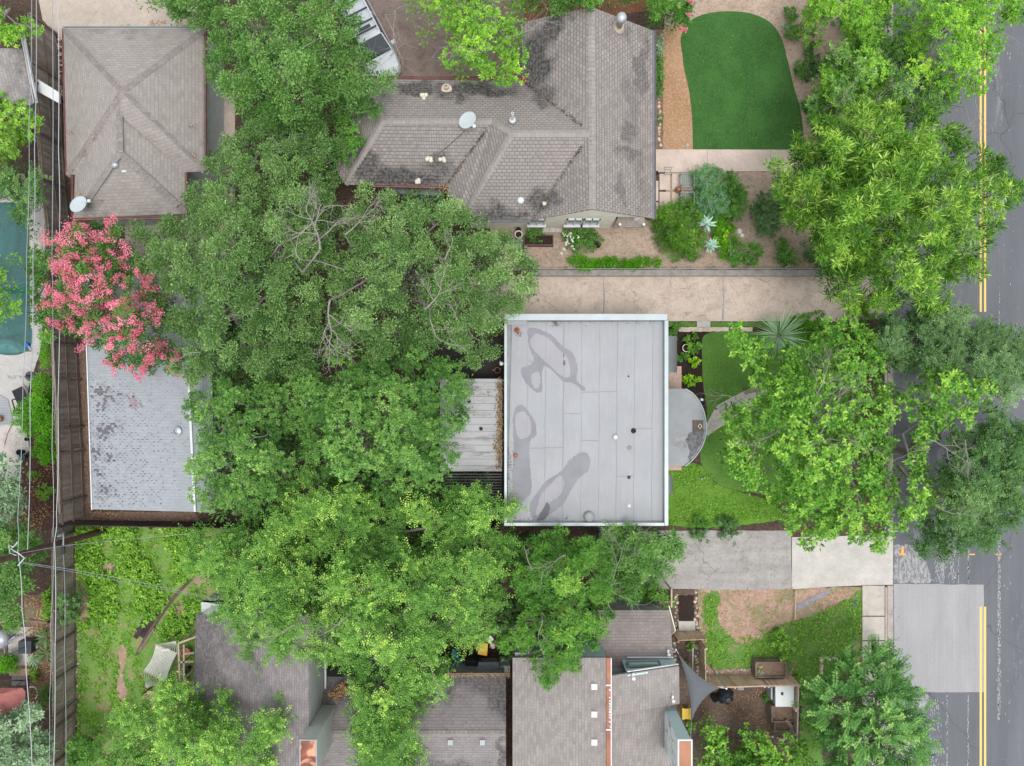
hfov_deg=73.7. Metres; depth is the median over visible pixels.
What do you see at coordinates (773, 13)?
gravel yard
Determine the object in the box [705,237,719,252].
agave
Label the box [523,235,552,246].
planter box
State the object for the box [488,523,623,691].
chinaberry tree
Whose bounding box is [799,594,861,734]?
fallen leaves
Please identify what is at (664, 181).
patio pavers
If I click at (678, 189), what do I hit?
clay urn
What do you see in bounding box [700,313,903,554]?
mulberry tree
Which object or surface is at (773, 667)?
raised planter
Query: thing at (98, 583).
weeds
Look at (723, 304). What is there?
driveway crack
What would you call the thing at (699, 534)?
garden plant
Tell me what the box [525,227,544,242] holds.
planter plant
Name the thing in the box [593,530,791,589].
neighbour driveway
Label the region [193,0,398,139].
oak tree
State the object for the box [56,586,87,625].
garden plant
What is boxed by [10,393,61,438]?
round bush
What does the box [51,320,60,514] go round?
fence cap rail
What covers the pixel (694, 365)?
bed plant
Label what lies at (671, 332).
bed plant
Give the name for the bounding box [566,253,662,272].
hedge row
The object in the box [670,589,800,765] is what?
garden soil
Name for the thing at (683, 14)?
crape myrtle
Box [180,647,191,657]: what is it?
clay pot
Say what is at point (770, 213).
blue juniper
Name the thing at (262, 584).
elm tree
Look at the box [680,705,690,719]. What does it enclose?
yellow chair
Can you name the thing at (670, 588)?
trellis
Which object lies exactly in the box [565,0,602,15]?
crape myrtle
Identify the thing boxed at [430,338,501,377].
back deck
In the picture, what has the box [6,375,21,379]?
folded cloth
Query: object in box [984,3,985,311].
road marking
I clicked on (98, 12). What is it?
concrete pad
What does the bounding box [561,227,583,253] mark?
rose bush
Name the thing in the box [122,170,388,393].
oak tree
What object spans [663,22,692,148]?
mulch strip
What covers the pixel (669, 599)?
garden plant
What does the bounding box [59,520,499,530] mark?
property fence
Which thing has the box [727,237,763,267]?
green bush
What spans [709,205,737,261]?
lantana bush
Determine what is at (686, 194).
garden bench
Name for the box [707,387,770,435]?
flagstone path
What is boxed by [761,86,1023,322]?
pecan tree
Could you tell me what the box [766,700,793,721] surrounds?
raised planter
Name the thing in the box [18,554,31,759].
wire
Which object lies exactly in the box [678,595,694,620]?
soil bed
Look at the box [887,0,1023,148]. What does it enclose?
elm tree
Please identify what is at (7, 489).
olive tree
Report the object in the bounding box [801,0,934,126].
hackberry tree
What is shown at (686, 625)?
stepping slab
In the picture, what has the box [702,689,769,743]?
fallen leaves
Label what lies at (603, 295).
driveway crack
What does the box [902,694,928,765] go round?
road scuffs
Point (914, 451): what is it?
mulberry tree
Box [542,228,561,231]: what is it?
stepping stones
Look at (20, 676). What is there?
garden steps
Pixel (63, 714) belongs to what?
boundary fence
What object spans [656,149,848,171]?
front walk
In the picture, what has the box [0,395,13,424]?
wooden deck
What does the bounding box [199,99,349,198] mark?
oak tree
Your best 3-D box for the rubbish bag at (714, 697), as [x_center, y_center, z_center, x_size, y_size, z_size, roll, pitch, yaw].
[11.216,17.409,37.610,0.454,0.780,0.467,0,90,0]
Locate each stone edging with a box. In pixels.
[57,38,62,96]
[75,635,81,726]
[657,95,662,146]
[672,641,676,660]
[674,594,678,630]
[679,327,752,331]
[693,590,698,629]
[694,645,698,674]
[707,668,749,673]
[767,731,787,741]
[819,658,823,680]
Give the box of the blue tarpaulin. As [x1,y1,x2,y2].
[451,649,463,663]
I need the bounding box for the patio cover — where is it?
[440,376,503,470]
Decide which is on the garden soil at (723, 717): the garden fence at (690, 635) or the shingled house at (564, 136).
the garden fence at (690, 635)
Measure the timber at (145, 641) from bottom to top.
0.070 m
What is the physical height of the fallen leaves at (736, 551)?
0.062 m
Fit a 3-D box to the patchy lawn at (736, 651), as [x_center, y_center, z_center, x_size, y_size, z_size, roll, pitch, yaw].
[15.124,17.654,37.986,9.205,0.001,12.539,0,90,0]
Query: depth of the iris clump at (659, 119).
37.84 m
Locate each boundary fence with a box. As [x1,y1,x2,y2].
[27,12,87,524]
[51,526,78,765]
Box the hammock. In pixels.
[141,629,183,695]
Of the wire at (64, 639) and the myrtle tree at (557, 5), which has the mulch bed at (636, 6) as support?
the myrtle tree at (557, 5)
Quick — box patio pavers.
[656,174,695,214]
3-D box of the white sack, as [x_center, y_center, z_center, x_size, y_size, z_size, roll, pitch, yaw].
[-1.062,14.421,37.596,0.370,0.879,0.556,0,90,0]
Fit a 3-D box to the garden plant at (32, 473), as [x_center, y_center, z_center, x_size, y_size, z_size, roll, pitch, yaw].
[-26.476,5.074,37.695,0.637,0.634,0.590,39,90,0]
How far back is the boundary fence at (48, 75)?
36.83 m
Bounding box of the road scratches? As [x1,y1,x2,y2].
[929,52,1021,765]
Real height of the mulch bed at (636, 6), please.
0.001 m
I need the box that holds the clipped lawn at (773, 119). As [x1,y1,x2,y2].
[681,11,803,148]
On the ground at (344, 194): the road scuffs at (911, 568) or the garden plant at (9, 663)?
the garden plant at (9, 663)
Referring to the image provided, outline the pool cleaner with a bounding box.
[24,342,31,350]
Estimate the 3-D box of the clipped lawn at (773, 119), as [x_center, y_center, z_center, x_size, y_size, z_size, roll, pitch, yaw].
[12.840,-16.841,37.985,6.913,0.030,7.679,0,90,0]
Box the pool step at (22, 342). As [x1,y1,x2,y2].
[0,335,31,351]
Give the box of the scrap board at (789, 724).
[785,719,793,729]
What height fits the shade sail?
3.606 m
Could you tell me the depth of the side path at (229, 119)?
37.99 m
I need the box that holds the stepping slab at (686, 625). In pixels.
[678,621,694,630]
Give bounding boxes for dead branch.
[0,618,48,623]
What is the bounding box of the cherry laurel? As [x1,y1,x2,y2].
[0,157,54,240]
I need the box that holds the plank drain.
[796,589,830,609]
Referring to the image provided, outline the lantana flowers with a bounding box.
[714,226,731,248]
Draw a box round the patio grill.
[0,629,15,648]
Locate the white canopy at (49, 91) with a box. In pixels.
[37,79,60,103]
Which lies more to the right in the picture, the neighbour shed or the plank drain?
the plank drain
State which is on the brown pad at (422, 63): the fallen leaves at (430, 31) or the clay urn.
the fallen leaves at (430, 31)
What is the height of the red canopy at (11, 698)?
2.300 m
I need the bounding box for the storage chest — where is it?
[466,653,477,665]
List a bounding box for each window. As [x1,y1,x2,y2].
[527,219,545,226]
[564,219,582,226]
[582,219,600,226]
[626,660,660,666]
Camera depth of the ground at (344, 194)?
38.00 m
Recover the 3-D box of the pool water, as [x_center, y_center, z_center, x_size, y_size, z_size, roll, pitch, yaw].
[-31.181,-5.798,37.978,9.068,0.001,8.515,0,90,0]
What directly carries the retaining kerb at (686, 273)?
on the ground at (344, 194)
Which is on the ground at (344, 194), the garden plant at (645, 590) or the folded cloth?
the garden plant at (645, 590)
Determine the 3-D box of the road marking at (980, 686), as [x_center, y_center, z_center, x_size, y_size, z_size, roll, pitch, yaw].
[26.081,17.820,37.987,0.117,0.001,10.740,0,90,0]
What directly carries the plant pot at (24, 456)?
on the mulch bed at (35, 505)
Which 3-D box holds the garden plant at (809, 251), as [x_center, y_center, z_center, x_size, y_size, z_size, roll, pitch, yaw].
[17.075,-6.894,37.335,2.773,1.369,2.115,12,90,0]
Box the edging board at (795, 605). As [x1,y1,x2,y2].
[794,591,796,619]
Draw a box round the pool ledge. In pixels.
[30,226,41,277]
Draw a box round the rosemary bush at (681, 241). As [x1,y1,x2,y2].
[649,191,709,263]
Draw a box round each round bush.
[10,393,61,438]
[28,371,63,435]
[31,429,56,466]
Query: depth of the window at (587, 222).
36.47 m
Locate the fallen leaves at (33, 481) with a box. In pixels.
[19,460,55,529]
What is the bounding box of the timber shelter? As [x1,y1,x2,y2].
[177,630,195,684]
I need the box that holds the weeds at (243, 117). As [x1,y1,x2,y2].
[235,21,354,173]
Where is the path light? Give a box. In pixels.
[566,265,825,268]
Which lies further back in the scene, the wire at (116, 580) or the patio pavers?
the patio pavers
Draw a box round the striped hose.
[4,633,25,655]
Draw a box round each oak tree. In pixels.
[0,516,49,633]
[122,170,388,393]
[135,0,221,35]
[181,370,299,524]
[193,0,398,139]
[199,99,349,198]
[283,180,541,373]
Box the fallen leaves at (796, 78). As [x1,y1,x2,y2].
[782,6,818,139]
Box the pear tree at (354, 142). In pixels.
[330,111,366,166]
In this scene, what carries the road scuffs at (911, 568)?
on the road
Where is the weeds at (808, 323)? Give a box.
[770,299,892,521]
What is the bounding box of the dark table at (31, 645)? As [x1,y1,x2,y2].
[18,637,38,653]
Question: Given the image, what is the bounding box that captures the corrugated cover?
[477,652,498,668]
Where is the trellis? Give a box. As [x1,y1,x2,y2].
[659,582,674,606]
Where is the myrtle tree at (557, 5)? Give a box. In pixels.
[521,0,638,17]
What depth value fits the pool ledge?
37.97 m
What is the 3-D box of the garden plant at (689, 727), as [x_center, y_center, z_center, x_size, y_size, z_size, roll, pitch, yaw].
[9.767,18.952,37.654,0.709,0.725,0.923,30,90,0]
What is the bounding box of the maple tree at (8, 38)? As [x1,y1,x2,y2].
[0,6,43,47]
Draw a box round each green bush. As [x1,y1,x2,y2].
[714,169,748,222]
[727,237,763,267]
[772,236,799,268]
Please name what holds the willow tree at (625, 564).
on the ground at (344, 194)
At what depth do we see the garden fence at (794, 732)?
36.94 m
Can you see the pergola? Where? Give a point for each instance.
(447, 479)
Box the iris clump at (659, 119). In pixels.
[656,113,663,125]
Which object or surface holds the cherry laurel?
on the ground at (344, 194)
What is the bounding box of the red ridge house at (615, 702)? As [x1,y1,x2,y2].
[512,597,692,765]
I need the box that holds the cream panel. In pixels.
[668,606,675,634]
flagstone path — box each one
[0,425,29,464]
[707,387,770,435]
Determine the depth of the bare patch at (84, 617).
37.98 m
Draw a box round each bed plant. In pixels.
[668,321,683,339]
[677,352,687,362]
[681,374,693,383]
[682,331,702,354]
[689,356,701,368]
[693,376,701,381]
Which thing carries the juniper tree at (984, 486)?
on the ground at (344, 194)
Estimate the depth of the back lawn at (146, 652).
37.99 m
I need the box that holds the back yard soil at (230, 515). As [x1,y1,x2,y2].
[196,279,499,520]
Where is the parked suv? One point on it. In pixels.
(372, 29)
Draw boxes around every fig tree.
[693,712,736,765]
[724,739,765,765]
[735,722,823,765]
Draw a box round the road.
[893,0,1023,765]
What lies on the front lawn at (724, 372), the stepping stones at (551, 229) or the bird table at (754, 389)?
the bird table at (754, 389)
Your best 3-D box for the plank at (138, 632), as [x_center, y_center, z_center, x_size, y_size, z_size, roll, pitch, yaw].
[-20.534,13.629,37.860,0.250,0.050,1.248,37,90,0]
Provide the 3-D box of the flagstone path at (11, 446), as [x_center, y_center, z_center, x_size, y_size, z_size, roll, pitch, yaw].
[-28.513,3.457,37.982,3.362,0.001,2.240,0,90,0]
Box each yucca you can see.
[32,643,51,667]
[33,627,51,649]
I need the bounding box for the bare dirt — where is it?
[696,587,861,676]
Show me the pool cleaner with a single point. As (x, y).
(26, 344)
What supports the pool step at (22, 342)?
in the pool water
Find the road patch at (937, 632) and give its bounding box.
[894,584,983,691]
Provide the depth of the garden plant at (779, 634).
37.52 m
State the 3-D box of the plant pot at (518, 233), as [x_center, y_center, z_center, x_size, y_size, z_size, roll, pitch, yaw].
[0.362,-8.166,37.745,0.432,0.490,0.425,0,90,0]
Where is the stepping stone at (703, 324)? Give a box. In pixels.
[697,322,709,326]
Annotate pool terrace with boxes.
[0,190,45,478]
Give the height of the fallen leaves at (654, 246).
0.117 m
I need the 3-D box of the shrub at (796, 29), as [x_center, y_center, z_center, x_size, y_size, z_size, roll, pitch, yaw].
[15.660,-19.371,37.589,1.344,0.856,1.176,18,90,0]
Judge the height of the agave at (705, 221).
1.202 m
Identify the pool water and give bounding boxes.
[0,202,31,354]
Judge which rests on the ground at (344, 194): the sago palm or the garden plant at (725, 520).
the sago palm
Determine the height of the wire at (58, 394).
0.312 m
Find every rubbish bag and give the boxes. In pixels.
[710,693,718,702]
[717,688,733,704]
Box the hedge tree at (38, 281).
[23,243,56,344]
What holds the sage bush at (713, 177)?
on the gravel yard at (773, 13)
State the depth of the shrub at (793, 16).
37.55 m
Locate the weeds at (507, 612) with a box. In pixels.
[247,529,588,646]
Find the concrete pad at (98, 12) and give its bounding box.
[39,0,196,39]
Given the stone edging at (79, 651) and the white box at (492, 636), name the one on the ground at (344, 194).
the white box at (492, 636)
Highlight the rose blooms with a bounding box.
[560,232,579,254]
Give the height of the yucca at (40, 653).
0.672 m
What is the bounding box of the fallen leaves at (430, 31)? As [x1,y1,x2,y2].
[385,0,514,73]
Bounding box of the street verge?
[753,321,862,529]
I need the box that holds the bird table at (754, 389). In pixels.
[743,382,759,394]
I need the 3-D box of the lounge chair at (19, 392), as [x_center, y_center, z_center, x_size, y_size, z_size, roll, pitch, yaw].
[-26.902,0.849,37.530,1.004,0.921,1.178,-15,90,0]
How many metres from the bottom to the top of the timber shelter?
1.930 m
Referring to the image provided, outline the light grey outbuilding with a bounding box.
[84,274,229,512]
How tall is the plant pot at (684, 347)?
0.340 m
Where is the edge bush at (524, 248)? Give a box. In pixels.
[505,235,527,254]
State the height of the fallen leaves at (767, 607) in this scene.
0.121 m
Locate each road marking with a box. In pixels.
[980,25,981,311]
[980,607,981,765]
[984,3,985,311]
[984,607,985,765]
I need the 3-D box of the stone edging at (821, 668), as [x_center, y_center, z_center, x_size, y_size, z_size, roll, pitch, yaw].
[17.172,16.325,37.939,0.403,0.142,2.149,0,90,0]
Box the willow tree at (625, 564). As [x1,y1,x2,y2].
[592,515,687,648]
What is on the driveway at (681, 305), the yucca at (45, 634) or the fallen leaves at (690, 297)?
the fallen leaves at (690, 297)
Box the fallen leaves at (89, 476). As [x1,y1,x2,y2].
[72,344,192,521]
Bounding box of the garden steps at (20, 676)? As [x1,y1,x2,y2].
[10,666,32,684]
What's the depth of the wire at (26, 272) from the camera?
31.75 m
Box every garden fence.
[672,630,707,642]
[698,640,707,680]
[706,674,800,688]
[787,674,798,741]
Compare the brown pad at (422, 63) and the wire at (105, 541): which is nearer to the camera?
the wire at (105, 541)
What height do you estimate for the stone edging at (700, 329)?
0.001 m
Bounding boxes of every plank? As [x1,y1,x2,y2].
[133,619,149,638]
[140,609,163,637]
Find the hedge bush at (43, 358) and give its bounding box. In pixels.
[37,342,57,369]
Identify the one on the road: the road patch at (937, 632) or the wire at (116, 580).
the road patch at (937, 632)
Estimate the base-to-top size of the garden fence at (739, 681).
1.370 m
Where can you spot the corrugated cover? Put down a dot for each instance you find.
(487, 665)
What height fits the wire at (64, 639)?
0.104 m
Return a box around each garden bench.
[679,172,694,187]
[679,191,694,205]
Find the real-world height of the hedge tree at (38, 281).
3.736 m
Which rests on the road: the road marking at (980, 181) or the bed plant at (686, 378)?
the road marking at (980, 181)
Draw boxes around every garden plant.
[0,650,21,673]
[27,471,40,480]
[28,666,39,682]
[35,482,56,500]
[35,684,51,708]
[39,585,52,620]
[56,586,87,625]
[627,577,669,605]
[660,594,676,609]
[686,640,695,651]
[686,719,697,732]
[689,524,709,543]
[692,514,711,526]
[714,513,739,530]
[717,522,742,545]
[761,694,772,702]
[770,628,789,646]
[770,636,801,661]
[796,13,826,48]
[796,240,846,276]
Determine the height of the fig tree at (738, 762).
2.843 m
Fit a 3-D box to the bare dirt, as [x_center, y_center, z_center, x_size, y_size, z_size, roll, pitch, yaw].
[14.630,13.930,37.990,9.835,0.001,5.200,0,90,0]
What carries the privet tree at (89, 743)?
on the back lawn at (146, 652)
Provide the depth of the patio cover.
35.47 m
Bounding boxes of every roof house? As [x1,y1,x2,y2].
[192,586,334,765]
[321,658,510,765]
[499,314,706,525]
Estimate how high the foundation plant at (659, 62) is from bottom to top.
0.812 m
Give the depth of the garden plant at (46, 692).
37.31 m
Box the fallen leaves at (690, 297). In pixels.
[535,277,824,313]
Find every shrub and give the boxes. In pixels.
[782,21,806,39]
[783,6,799,22]
[792,58,812,81]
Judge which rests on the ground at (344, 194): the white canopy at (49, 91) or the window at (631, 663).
the white canopy at (49, 91)
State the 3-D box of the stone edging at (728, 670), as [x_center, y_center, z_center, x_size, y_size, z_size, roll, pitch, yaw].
[12.008,16.029,37.961,2.826,0.099,0.288,-2,90,0]
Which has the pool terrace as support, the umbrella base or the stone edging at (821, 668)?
the umbrella base
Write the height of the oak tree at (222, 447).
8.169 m
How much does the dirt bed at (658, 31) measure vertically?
0.001 m
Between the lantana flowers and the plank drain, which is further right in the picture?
the plank drain
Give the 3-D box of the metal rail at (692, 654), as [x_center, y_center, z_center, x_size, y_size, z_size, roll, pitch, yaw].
[9.823,15.081,37.530,0.079,0.940,1.347,1,90,0]
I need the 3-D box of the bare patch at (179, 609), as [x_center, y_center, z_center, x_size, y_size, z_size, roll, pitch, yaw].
[-18.460,12.770,37.984,0.811,0.001,1.139,20,90,0]
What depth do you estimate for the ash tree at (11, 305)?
33.19 m
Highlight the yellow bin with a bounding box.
[478,641,487,655]
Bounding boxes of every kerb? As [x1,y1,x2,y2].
[529,270,824,276]
[884,1,892,755]
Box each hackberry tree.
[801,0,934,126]
[804,32,989,156]
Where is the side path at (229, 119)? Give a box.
[125,92,234,318]
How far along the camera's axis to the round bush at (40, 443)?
37.10 m
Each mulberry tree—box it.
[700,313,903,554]
[883,359,1008,532]
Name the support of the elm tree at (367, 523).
on the back yard soil at (230, 515)
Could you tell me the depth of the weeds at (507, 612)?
37.76 m
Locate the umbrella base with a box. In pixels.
[22,371,34,380]
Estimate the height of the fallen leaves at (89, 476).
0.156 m
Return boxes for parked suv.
[334,0,400,77]
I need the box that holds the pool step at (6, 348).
[0,344,18,352]
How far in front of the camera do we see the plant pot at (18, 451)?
37.74 m
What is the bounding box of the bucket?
[182,665,191,673]
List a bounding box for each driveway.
[470,276,892,321]
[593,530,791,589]
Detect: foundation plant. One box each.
[656,32,666,59]
[656,54,665,73]
[656,65,664,82]
[656,81,663,97]
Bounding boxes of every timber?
[135,577,194,655]
[138,628,154,651]
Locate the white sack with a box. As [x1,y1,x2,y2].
[489,641,495,648]
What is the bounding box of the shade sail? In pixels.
[672,643,726,737]
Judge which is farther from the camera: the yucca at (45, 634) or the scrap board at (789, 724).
the yucca at (45, 634)
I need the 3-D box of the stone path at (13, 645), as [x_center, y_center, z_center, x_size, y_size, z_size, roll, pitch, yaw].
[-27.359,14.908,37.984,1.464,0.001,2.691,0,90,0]
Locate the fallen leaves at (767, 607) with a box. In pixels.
[697,588,856,646]
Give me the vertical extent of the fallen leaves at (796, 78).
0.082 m
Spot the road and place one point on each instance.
(1005, 137)
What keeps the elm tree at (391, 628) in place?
on the ground at (344, 194)
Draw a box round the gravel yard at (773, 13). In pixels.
[490,0,849,269]
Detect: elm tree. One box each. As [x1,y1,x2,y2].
[74,668,298,765]
[174,519,334,675]
[235,460,531,557]
[281,341,478,506]
[292,524,522,765]
[339,680,430,765]
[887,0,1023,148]
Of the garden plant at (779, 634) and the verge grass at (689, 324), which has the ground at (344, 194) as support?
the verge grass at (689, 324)
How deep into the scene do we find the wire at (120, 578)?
33.16 m
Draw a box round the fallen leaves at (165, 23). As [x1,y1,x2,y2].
[121,20,193,25]
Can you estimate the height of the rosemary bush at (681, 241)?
2.026 m
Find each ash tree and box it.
[0,252,24,327]
[348,0,575,88]
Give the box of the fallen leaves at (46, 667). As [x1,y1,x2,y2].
[24,594,52,710]
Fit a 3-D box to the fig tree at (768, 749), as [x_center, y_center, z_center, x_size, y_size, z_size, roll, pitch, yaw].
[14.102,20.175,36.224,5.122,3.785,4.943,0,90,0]
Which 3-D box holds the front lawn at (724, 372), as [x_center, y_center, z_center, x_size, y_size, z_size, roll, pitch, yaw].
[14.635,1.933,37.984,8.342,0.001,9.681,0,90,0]
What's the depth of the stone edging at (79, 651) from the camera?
37.94 m
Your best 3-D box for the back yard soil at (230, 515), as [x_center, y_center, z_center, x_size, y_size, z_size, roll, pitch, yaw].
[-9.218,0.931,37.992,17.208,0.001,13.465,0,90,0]
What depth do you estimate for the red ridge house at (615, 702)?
33.22 m
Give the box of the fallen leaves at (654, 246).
[509,204,801,266]
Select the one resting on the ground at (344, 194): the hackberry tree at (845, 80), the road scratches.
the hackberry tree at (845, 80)
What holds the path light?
on the gravel yard at (773, 13)
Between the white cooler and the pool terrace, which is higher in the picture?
the pool terrace
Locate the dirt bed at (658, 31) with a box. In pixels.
[653,29,662,148]
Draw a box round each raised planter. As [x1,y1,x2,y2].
[751,657,785,677]
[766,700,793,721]
[769,720,789,731]
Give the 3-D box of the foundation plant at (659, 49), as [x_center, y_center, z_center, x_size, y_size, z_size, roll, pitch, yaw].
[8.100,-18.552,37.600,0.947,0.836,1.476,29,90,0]
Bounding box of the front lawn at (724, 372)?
[700,331,849,504]
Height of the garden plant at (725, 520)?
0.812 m
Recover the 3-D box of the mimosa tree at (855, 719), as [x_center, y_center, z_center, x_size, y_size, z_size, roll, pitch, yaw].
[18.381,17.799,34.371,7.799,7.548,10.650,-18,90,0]
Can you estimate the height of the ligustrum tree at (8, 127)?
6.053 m
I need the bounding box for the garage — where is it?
[62,26,223,225]
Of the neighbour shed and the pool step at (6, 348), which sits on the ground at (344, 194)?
the neighbour shed
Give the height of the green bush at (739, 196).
1.316 m
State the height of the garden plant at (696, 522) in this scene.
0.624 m
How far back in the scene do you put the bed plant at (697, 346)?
37.64 m
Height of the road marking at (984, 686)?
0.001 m
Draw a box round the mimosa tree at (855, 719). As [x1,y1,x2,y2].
[790,633,944,765]
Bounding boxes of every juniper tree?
[870,300,1023,411]
[906,410,1023,563]
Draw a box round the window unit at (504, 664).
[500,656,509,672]
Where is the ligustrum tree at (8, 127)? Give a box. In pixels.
[0,90,44,167]
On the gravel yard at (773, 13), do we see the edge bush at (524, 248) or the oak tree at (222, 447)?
the edge bush at (524, 248)
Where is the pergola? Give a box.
[445,472,501,520]
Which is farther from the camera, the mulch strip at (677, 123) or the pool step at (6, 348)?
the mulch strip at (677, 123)
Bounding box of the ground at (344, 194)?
[0,0,892,765]
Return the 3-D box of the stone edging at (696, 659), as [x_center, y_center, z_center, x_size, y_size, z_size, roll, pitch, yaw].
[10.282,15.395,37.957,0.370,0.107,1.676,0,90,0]
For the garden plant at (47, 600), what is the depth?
37.43 m
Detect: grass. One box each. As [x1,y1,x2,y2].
[668,322,695,326]
[668,463,783,527]
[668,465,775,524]
[711,322,819,326]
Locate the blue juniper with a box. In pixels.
[749,188,793,238]
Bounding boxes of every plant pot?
[16,449,24,454]
[18,454,27,460]
[515,230,522,238]
[682,344,688,351]
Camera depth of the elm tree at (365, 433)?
31.87 m
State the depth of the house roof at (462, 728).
34.14 m
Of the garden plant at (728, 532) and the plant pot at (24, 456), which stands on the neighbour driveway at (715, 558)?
the garden plant at (728, 532)
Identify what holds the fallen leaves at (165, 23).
on the concrete pad at (98, 12)
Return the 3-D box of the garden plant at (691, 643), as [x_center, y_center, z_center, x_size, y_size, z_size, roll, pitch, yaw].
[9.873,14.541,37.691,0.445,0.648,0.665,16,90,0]
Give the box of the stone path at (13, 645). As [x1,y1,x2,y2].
[8,627,32,674]
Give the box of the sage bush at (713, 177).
[686,162,730,219]
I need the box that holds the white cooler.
[771,686,793,706]
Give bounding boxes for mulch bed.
[20,431,55,529]
[524,0,654,20]
[668,327,713,414]
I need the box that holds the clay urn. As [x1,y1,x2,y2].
[675,186,681,192]
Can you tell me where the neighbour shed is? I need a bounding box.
[0,27,46,115]
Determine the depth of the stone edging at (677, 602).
37.94 m
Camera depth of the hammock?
37.34 m
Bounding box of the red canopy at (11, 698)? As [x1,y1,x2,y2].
[0,676,30,715]
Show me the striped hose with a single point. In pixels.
(17, 636)
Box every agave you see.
[697,214,715,231]
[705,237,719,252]
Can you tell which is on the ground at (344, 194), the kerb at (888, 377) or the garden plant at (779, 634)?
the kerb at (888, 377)
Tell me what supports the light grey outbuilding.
on the ground at (344, 194)
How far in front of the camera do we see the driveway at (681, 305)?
37.98 m
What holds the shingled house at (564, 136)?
on the ground at (344, 194)
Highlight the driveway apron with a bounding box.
[792,535,892,588]
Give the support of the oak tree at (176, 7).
on the ground at (344, 194)
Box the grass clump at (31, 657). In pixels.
[24,653,40,668]
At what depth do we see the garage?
34.82 m
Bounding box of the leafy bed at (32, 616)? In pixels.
[24,594,51,709]
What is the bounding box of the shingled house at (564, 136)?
[336,8,655,227]
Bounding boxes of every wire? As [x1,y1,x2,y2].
[17,0,31,553]
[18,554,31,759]
[23,562,211,598]
[23,563,213,600]
[24,534,182,552]
[27,0,36,549]
[49,542,53,762]
[52,0,53,532]
[53,0,59,765]
[63,555,65,702]
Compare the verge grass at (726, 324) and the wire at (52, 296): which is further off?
the verge grass at (726, 324)
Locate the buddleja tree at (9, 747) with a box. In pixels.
[0,699,59,765]
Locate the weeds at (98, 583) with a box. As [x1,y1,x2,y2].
[73,521,203,643]
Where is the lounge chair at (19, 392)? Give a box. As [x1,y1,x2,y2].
[11,386,33,410]
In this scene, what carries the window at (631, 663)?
in the red ridge house at (615, 702)
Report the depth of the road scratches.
37.99 m
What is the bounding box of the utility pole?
[0,528,106,565]
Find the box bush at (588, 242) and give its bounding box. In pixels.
[576,227,605,252]
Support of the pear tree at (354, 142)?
on the ground at (344, 194)
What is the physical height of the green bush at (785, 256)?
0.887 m
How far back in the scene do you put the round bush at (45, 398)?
36.50 m
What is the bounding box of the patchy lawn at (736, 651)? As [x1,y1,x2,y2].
[701,589,864,765]
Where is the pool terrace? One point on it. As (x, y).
(11, 365)
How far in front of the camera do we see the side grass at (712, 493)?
37.99 m
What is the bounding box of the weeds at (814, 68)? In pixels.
[799,0,892,272]
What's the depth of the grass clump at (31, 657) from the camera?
37.77 m
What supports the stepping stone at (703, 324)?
on the ground at (344, 194)
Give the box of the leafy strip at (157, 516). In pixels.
[72,345,198,520]
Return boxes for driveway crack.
[603,277,604,313]
[722,277,723,320]
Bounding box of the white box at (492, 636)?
[486,629,493,642]
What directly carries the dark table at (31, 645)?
on the stone path at (13, 645)
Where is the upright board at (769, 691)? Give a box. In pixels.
[766,687,771,699]
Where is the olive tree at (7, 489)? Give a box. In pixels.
[0,450,30,528]
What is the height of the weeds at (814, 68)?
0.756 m
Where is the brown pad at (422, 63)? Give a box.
[345,0,523,81]
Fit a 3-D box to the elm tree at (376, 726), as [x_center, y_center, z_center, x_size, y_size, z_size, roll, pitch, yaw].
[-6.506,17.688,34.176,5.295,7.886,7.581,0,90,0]
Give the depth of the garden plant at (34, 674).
37.71 m
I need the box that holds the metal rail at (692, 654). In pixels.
[688,642,693,669]
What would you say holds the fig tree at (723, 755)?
on the garden soil at (723, 717)
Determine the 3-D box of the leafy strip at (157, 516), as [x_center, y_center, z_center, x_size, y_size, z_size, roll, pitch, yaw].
[-20.969,2.778,37.988,7.202,0.001,9.854,0,90,0]
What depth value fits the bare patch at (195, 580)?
37.98 m
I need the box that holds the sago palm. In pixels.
[756,310,810,361]
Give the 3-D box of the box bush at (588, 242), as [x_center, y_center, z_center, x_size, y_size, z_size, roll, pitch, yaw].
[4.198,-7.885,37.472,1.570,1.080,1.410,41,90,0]
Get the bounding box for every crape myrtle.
[35,213,184,381]
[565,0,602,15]
[639,0,696,35]
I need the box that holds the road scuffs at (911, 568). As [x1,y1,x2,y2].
[893,544,931,583]
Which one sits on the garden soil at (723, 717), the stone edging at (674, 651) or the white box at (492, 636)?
the stone edging at (674, 651)
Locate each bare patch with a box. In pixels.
[78,581,89,620]
[98,561,115,572]
[116,644,127,700]
[143,688,157,707]
[174,603,185,618]
[193,571,210,585]
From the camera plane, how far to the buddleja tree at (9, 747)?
34.23 m
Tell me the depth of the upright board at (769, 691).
37.52 m
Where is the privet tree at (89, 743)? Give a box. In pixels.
[64,729,108,765]
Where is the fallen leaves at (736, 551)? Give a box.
[630,536,788,581]
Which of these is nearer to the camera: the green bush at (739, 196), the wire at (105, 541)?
the wire at (105, 541)
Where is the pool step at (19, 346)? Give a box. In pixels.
[0,339,25,351]
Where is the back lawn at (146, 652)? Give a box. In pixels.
[75,526,235,765]
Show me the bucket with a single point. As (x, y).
(188, 668)

